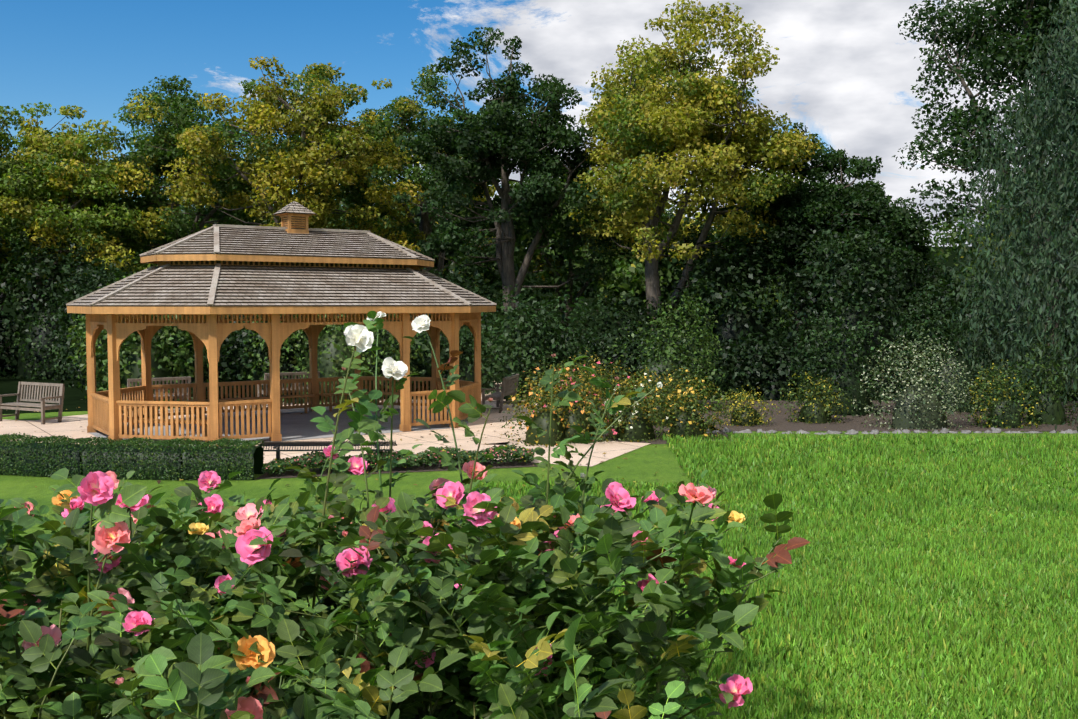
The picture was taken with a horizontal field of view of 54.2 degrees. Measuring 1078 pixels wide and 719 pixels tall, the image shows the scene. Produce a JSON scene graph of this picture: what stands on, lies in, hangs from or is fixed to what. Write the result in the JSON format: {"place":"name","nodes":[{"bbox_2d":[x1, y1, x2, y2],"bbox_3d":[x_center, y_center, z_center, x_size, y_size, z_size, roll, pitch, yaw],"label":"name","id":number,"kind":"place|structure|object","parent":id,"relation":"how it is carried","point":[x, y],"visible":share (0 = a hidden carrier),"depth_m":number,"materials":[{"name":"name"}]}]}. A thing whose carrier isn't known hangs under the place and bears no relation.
{"place":"outdoors","nodes":[
{"label":"outdoors","id":0,"kind":"place"},
{"bbox_2d":[0,419,34,425],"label":"path","id":1,"kind":"structure","parent":0,"point":[3,422],"depth_m":24.48,"materials":[{"name":"beige concrete"}]},
{"bbox_2d":[0,399,541,462],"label":"patio paving","id":2,"kind":"structure","parent":0,"point":[68,426],"depth_m":22.37,"materials":[{"name":"beige concrete"}]},
{"bbox_2d":[0,382,64,423],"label":"park bench","id":3,"kind":"object","parent":2,"relation":"on","point":[42,400],"visible":0.94,"depth_m":24.49,"materials":[{"name":"grey wood"}]},
{"bbox_2d":[123,376,190,406],"bbox_3d":[-9.634,0.889,26.540,1.530,0.900,0.642,-2,4,-34],"label":"park bench","id":4,"kind":"object","parent":2,"relation":"on","point":[166,379],"visible":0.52,"depth_m":26.39,"materials":[{"name":"grey wood"}]},
{"bbox_2d":[90,408,480,445],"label":"gazebo floor","id":5,"kind":"structure","parent":2,"relation":"on","point":[298,425],"depth_m":23.39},
{"bbox_2d":[66,201,496,445],"bbox_3d":[-5.480,-1.045,23.717,9.180,5.023,5.960,-2,4,-34],"label":"gazebo","id":6,"kind":"object","parent":5,"relation":"on","point":[293,264],"visible":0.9,"depth_m":21.96,"materials":[{"name":"brown wood"}]},
{"bbox_2d":[257,371,319,396],"bbox_3d":[-6.800,0.779,28.593,1.530,0.900,0.642,-2,4,-34],"label":"park bench","id":7,"kind":"object","parent":2,"relation":"on","point":[289,374],"visible":0.27,"depth_m":28.36,"materials":[{"name":"grey wood"}]},
{"bbox_2d":[481,374,518,412],"bbox_3d":[-0.986,0.861,27.055,0.642,0.900,1.530,1,3,12],"label":"park bench","id":8,"kind":"object","parent":2,"relation":"on","point":[509,387],"visible":0.9,"depth_m":26.69,"materials":[{"name":"grey wood"}]},
{"bbox_2d":[485,401,546,444],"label":"bench path","id":9,"kind":"structure","parent":0,"point":[503,443],"depth_m":20.64,"materials":[{"name":"beige concrete"}]},
{"bbox_2d":[481,372,570,403],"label":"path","id":10,"kind":"structure","parent":0,"point":[503,400],"depth_m":29.75,"materials":[{"name":"beige concrete"}]},
{"bbox_2d":[411,441,649,465],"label":"paved path","id":11,"kind":"structure","parent":0,"point":[612,449],"depth_m":19.80,"materials":[{"name":"beige concrete"}]},
{"bbox_2d":[0,0,1062,246],"label":"sky","id":12,"kind":"structure","parent":0,"point":[845,71],"materials":[{"name":"blue"}]},
{"bbox_2d":[0,246,1077,717],"bbox_3d":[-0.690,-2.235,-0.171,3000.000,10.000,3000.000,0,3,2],"label":"lawn","id":13,"kind":"structure","parent":0,"point":[644,462],"depth_m":16.96,"materials":[{"name":"green plant"}]},
{"bbox_2d":[0,157,16,285],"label":"tree","id":14,"kind":"object","parent":13,"relation":"on","point":[3,269],"visible":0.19,"depth_m":40.06,"materials":[{"name":"green plant"}]},
{"bbox_2d":[0,313,23,375],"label":"bush","id":15,"kind":"object","parent":13,"relation":"on","point":[4,365],"visible":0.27,"depth_m":40.14,"materials":[{"name":"green plant"}]},
{"bbox_2d":[14,309,82,380],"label":"understory bush","id":16,"kind":"object","parent":13,"relation":"on","point":[55,374],"visible":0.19,"depth_m":37.69,"materials":[{"name":"green plant"}]},
{"bbox_2d":[0,206,100,353],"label":"tree","id":17,"kind":"object","parent":13,"relation":"on","point":[2,291],"visible":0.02,"depth_m":54.73,"materials":[{"name":"green plant"}]},
{"bbox_2d":[0,218,107,378],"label":"bush","id":18,"kind":"object","parent":13,"relation":"on","point":[37,292],"visible":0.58,"depth_m":38.79,"materials":[{"name":"green plant"}]},
{"bbox_2d":[0,102,172,320],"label":"tree","id":19,"kind":"object","parent":13,"relation":"on","point":[40,187],"visible":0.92,"depth_m":40.09,"materials":[{"name":"green plant"}]},
{"bbox_2d":[50,245,131,388],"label":"understory bush","id":20,"kind":"object","parent":13,"relation":"on","point":[97,277],"visible":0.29,"depth_m":34.79,"materials":[{"name":"green plant"}]},
{"bbox_2d":[57,314,184,367],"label":"bush","id":21,"kind":"object","parent":13,"relation":"on","point":[71,337],"depth_m":38.07,"materials":[{"name":"green plant"}]},
{"bbox_2d":[26,196,225,307],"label":"tree","id":22,"kind":"object","parent":13,"relation":"on","point":[182,208],"depth_m":54.63,"materials":[{"name":"green plant"}]},
{"bbox_2d":[0,432,264,479],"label":"boxwood hedge","id":23,"kind":"object","parent":13,"relation":"on","point":[170,459],"visible":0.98,"depth_m":16.49,"materials":[{"name":"green plant"}]},
{"bbox_2d":[66,272,227,400],"bbox_3d":[-11.203,-0.681,30.325,4.530,3.785,3.398,0,3,2],"label":"bush","id":24,"kind":"object","parent":13,"relation":"on","point":[164,358],"visible":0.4,"depth_m":29.85,"materials":[{"name":"green plant"}]},
{"bbox_2d":[71,313,225,391],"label":"understory bush","id":25,"kind":"object","parent":13,"relation":"on","point":[74,335],"visible":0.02,"depth_m":32.74,"materials":[{"name":"green plant"}]},
{"bbox_2d":[68,75,269,341],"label":"tree","id":26,"kind":"object","parent":13,"relation":"on","point":[156,151],"visible":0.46,"depth_m":42.79,"materials":[{"name":"green plant"}]},
{"bbox_2d":[158,316,263,397],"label":"understory bush","id":27,"kind":"object","parent":13,"relation":"on","point":[227,378],"visible":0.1,"depth_m":30.89,"materials":[{"name":"green plant"}]},
{"bbox_2d":[166,315,291,382],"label":"bush","id":28,"kind":"object","parent":13,"relation":"on","point":[233,341],"depth_m":35.81,"materials":[{"name":"green plant"}]},
{"bbox_2d":[218,314,342,400],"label":"understory bush","id":29,"kind":"object","parent":13,"relation":"on","point":[248,362],"visible":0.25,"depth_m":30.05,"materials":[{"name":"green plant"}]},
{"bbox_2d":[159,56,423,341],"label":"tree","id":30,"kind":"object","parent":13,"relation":"on","point":[302,159],"visible":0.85,"depth_m":40.62,"materials":[{"name":"green plant"}]},
{"bbox_2d":[180,177,418,334],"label":"tree","id":31,"kind":"object","parent":13,"relation":"on","point":[341,205],"visible":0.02,"depth_m":54.62,"materials":[{"name":"green plant"}]},
{"bbox_2d":[265,314,384,351],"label":"bush","id":32,"kind":"object","parent":13,"relation":"on","point":[307,336],"depth_m":37.32,"materials":[{"name":"green plant"}]},
{"bbox_2d":[243,314,428,403],"bbox_3d":[-5.731,-1.068,29.626,5.236,4.606,3.522,0,3,2],"label":"bush","id":33,"kind":"object","parent":13,"relation":"on","point":[334,351],"visible":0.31,"depth_m":29.20,"materials":[{"name":"green plant"}]},
{"bbox_2d":[338,320,441,390],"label":"understory bush","id":34,"kind":"object","parent":13,"relation":"on","point":[387,336],"visible":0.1,"depth_m":33.10,"materials":[{"name":"green plant"}]},
{"bbox_2d":[255,459,536,478],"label":"flower border soil","id":35,"kind":"structure","parent":13,"relation":"on","point":[401,469],"depth_m":17.42,"materials":[{"name":"brown soil"}]},
{"bbox_2d":[258,440,396,471],"bbox_3d":[-3.473,1.592,17.360,2.200,0.454,0.639,0,3,-2],"label":"metal bench","id":36,"kind":"object","parent":35,"relation":"on","point":[277,444],"visible":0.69,"depth_m":17.19,"materials":[{"name":"black metal"}]},
{"bbox_2d":[261,444,534,474],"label":"ground cover plants","id":37,"kind":"object","parent":35,"relation":"on","point":[425,456],"visible":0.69,"depth_m":17.40,"materials":[{"name":"green plant"}]},
{"bbox_2d":[0,311,809,718],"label":"rose bed","id":38,"kind":"object","parent":13,"relation":"on","point":[178,669],"depth_m":2.77,"materials":[{"name":"green plant"}]},
{"bbox_2d":[334,64,500,317],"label":"tree","id":39,"kind":"object","parent":13,"relation":"on","point":[401,110],"visible":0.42,"depth_m":45.30,"materials":[{"name":"green plant"}]},
{"bbox_2d":[382,259,500,362],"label":"bush","id":40,"kind":"object","parent":13,"relation":"on","point":[476,275],"visible":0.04,"depth_m":37.53,"materials":[{"name":"green plant"}]},
{"bbox_2d":[371,313,528,393],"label":"understory bush","id":41,"kind":"object","parent":13,"relation":"on","point":[464,357],"visible":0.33,"depth_m":32.48,"materials":[{"name":"green plant"}]},
{"bbox_2d":[384,188,529,295],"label":"tree","id":42,"kind":"object","parent":13,"relation":"on","point":[417,219],"visible":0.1,"depth_m":55.69,"materials":[{"name":"green plant"}]},
{"bbox_2d":[391,27,621,319],"bbox_3d":[-1.007,-5.683,40.328,8.391,13.404,7.464,0,3,2],"label":"tree","id":43,"kind":"object","parent":13,"relation":"on","point":[498,132],"visible":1,"depth_m":39.18,"materials":[{"name":"green plant"}]},
{"bbox_2d":[465,284,601,401],"bbox_3d":[-0.162,-0.491,30.357,3.958,3.394,3.424,0,3,2],"label":"understory bush","id":44,"kind":"object","parent":13,"relation":"on","point":[519,360],"visible":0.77,"depth_m":29.75,"materials":[{"name":"green plant"}]},
{"bbox_2d":[459,299,607,382],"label":"bush","id":45,"kind":"object","parent":13,"relation":"on","point":[501,312],"visible":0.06,"depth_m":37.27,"materials":[{"name":"green plant"}]},
{"bbox_2d":[2,399,1075,607],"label":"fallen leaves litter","id":46,"kind":"object","parent":13,"relation":"on","point":[158,481],"visible":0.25,"depth_m":18.53,"materials":[{"name":"brown plant"}]},
{"bbox_2d":[450,168,685,346],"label":"tree","id":47,"kind":"object","parent":13,"relation":"on","point":[634,272],"visible":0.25,"depth_m":52.53,"materials":[{"name":"green plant"}]},
{"bbox_2d":[529,326,713,395],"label":"understory bush","id":48,"kind":"object","parent":13,"relation":"on","point":[631,348],"visible":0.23,"depth_m":32.24,"materials":[{"name":"green plant"}]},
{"bbox_2d":[561,287,702,363],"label":"bush","id":49,"kind":"object","parent":13,"relation":"on","point":[631,311],"visible":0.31,"depth_m":38.21,"materials":[{"name":"green plant"}]},
{"bbox_2d":[597,415,731,443],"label":"rose bed soil","id":50,"kind":"structure","parent":13,"relation":"on","point":[659,441],"depth_m":21.42,"materials":[{"name":"brown soil"}]},
{"bbox_2d":[499,367,589,446],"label":"flowering shrub","id":51,"kind":"object","parent":50,"relation":"on","point":[541,418],"visible":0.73,"depth_m":20.61,"materials":[{"name":"green plant"}]},
{"bbox_2d":[528,361,595,413],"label":"flowering shrub","id":52,"kind":"object","parent":50,"relation":"on","point":[556,383],"depth_m":24.91,"materials":[{"name":"green plant"}]},
{"bbox_2d":[524,347,605,427],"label":"flowering shrub","id":53,"kind":"object","parent":50,"relation":"on","point":[570,370],"visible":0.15,"depth_m":22.43,"materials":[{"name":"green plant"}]},
{"bbox_2d":[533,360,605,414],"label":"flowering shrub","id":54,"kind":"object","parent":50,"relation":"on","point":[580,377],"visible":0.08,"depth_m":25.35,"materials":[{"name":"green plant"}]},
{"bbox_2d":[530,354,618,443],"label":"flowering shrub","id":55,"kind":"object","parent":50,"relation":"on","point":[583,417],"visible":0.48,"depth_m":20.85,"materials":[{"name":"green plant"}]},
{"bbox_2d":[567,359,648,430],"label":"flowering shrub","id":56,"kind":"object","parent":50,"relation":"on","point":[613,373],"visible":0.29,"depth_m":23.16,"materials":[{"name":"green plant"}]},
{"bbox_2d":[594,372,674,441],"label":"flowering shrub","id":57,"kind":"object","parent":50,"relation":"on","point":[636,424],"visible":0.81,"depth_m":21.07,"materials":[{"name":"green plant"}]},
{"bbox_2d":[625,364,696,425],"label":"flowering shrub","id":58,"kind":"object","parent":50,"relation":"on","point":[653,395],"visible":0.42,"depth_m":23.74,"materials":[{"name":"green plant"}]},
{"bbox_2d":[646,370,727,438],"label":"flowering shrub","id":59,"kind":"object","parent":50,"relation":"on","point":[687,422],"visible":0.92,"depth_m":21.52,"materials":[{"name":"green plant"}]},
{"bbox_2d":[556,205,783,327],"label":"tree","id":60,"kind":"object","parent":13,"relation":"on","point":[672,264],"visible":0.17,"depth_m":54.19,"materials":[{"name":"green plant"}]},
{"bbox_2d":[613,330,736,386],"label":"understory bush","id":61,"kind":"object","parent":13,"relation":"on","point":[719,360],"visible":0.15,"depth_m":34.64,"materials":[{"name":"green plant"}]},
{"bbox_2d":[572,0,819,335],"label":"tree","id":62,"kind":"object","parent":13,"relation":"on","point":[653,135],"visible":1,"depth_m":36.84,"materials":[{"name":"green plant"}]},
{"bbox_2d":[654,235,812,382],"bbox_3d":[6.926,-1.753,37.274,5.688,5.254,3.809,0,3,2],"label":"bush","id":63,"kind":"object","parent":13,"relation":"on","point":[733,322],"visible":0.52,"depth_m":36.93,"materials":[{"name":"green plant"}]},
{"bbox_2d":[710,331,836,400],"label":"understory bush","id":64,"kind":"object","parent":13,"relation":"on","point":[765,367],"visible":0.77,"depth_m":30.44,"materials":[{"name":"green plant"}]},
{"bbox_2d":[676,122,915,370],"bbox_3d":[9.815,-4.048,40.710,8.594,10.115,7.220,3,4,45],"label":"tree","id":65,"kind":"object","parent":13,"relation":"on","point":[800,206],"visible":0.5,"depth_m":38.74,"materials":[{"name":"green plant"}]},
{"bbox_2d":[699,275,906,349],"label":"tree","id":66,"kind":"object","parent":13,"relation":"on","point":[763,322],"visible":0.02,"depth_m":51.22,"materials":[{"name":"green plant"}]},
{"bbox_2d":[765,240,921,378],"bbox_3d":[10.585,-1.648,36.564,5.256,5.094,3.730,0,3,2],"label":"bush","id":67,"kind":"object","parent":13,"relation":"on","point":[886,269],"visible":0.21,"depth_m":36.64,"materials":[{"name":"green plant"}]},
{"bbox_2d":[634,400,1077,430],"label":"soil bed","id":68,"kind":"object","parent":13,"relation":"on","point":[780,422],"depth_m":24.29,"materials":[{"name":"brown soil"}]},
{"bbox_2d":[599,291,725,410],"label":"shrub","id":69,"kind":"object","parent":68,"relation":"on","point":[660,366],"visible":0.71,"depth_m":27.14,"materials":[{"name":"green plant"}]},
{"bbox_2d":[714,385,777,426],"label":"shrub","id":70,"kind":"object","parent":68,"relation":"on","point":[748,415],"visible":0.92,"depth_m":23.66,"materials":[{"name":"green plant"}]},
{"bbox_2d":[777,370,852,423],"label":"shrub","id":71,"kind":"object","parent":68,"relation":"on","point":[812,410],"visible":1,"depth_m":24.27,"materials":[{"name":"green plant"}]},
{"bbox_2d":[782,308,905,416],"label":"shrub","id":72,"kind":"object","parent":68,"relation":"on","point":[846,376],"visible":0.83,"depth_m":26.00,"materials":[{"name":"green plant"}]},
{"bbox_2d":[851,325,982,430],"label":"shrub","id":73,"kind":"object","parent":68,"relation":"on","point":[918,405],"visible":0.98,"depth_m":23.06,"materials":[{"name":"green plant"}]},
{"bbox_2d":[885,282,1023,412],"bbox_3d":[10.672,-0.396,27.205,3.405,3.469,2.796,0,3,2],"label":"shrub","id":74,"kind":"object","parent":68,"relation":"on","point":[932,327],"visible":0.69,"depth_m":26.95,"materials":[{"name":"green plant"}]},
{"bbox_2d":[963,359,1045,428],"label":"shrub","id":75,"kind":"object","parent":68,"relation":"on","point":[1001,411],"visible":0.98,"depth_m":23.32,"materials":[{"name":"green plant"}]},
{"bbox_2d":[997,338,1077,425],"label":"shrub","id":76,"kind":"object","parent":68,"relation":"on","point":[1048,414],"visible":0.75,"depth_m":24.04,"materials":[{"name":"green plant"}]},
{"bbox_2d":[774,190,943,400],"bbox_3d":[9.356,-1.917,30.967,4.881,6.187,3.415,0,3,2],"label":"understory bush","id":77,"kind":"object","parent":13,"relation":"on","point":[864,312],"visible":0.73,"depth_m":30.63,"materials":[{"name":"green plant"}]},
{"bbox_2d":[780,179,945,317],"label":"tree","id":78,"kind":"object","parent":13,"relation":"on","point":[914,233],"visible":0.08,"depth_m":41.05,"materials":[{"name":"green plant"}]},
{"bbox_2d":[707,427,1077,434],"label":"edging rocks","id":79,"kind":"object","parent":13,"relation":"on","point":[876,431],"visible":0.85,"depth_m":22.33,"materials":[{"name":"stone"}]},
{"bbox_2d":[775,261,1018,333],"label":"tree","id":80,"kind":"object","parent":13,"relation":"on","point":[944,281],"visible":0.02,"depth_m":53.43,"materials":[{"name":"green plant"}]},
{"bbox_2d":[882,317,976,388],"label":"understory bush","id":81,"kind":"object","parent":13,"relation":"on","point":[930,357],"visible":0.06,"depth_m":33.33,"materials":[{"name":"green plant"}]},
{"bbox_2d":[877,267,985,360],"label":"bush","id":82,"kind":"object","parent":13,"relation":"on","point":[943,293],"visible":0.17,"depth_m":37.97,"materials":[{"name":"green plant"}]},
{"bbox_2d":[892,0,1077,354],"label":"tree","id":83,"kind":"object","parent":13,"relation":"on","point":[1025,17],"visible":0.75,"depth_m":34.28,"materials":[{"name":"green plant"}]},
{"bbox_2d":[912,0,1077,432],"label":"tree","id":84,"kind":"object","parent":13,"relation":"on","point":[1062,123],"visible":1,"depth_m":25.72,"materials":[{"name":"green plant"}]},
{"bbox_2d":[938,253,1056,393],"bbox_3d":[14.191,-1.089,32.668,3.590,4.344,3.608,0,3,2],"label":"understory bush","id":85,"kind":"object","parent":13,"relation":"on","point":[966,324],"visible":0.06,"depth_m":32.30,"materials":[{"name":"green plant"}]},
{"bbox_2d":[923,162,1077,318],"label":"tree","id":86,"kind":"object","parent":13,"relation":"on","point":[953,240],"visible":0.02,"depth_m":54.71,"materials":[{"name":"green plant"}]},
{"bbox_2d":[968,308,1077,389],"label":"understory bush","id":87,"kind":"object","parent":13,"relation":"on","point":[1051,354],"visible":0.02,"depth_m":33.80,"materials":[{"name":"green plant"}]},
{"bbox_2d":[994,257,1077,362],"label":"bush","id":88,"kind":"object","parent":13,"relation":"on","point":[1064,314],"depth_m":35.41,"materials":[{"name":"green plant"}]},
{"bbox_2d":[420,431,1077,718],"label":"lawn grass","id":89,"kind":"structure","parent":0,"point":[1009,655],"depth_m":7.73,"materials":[{"name":"green plant"}]}
]}

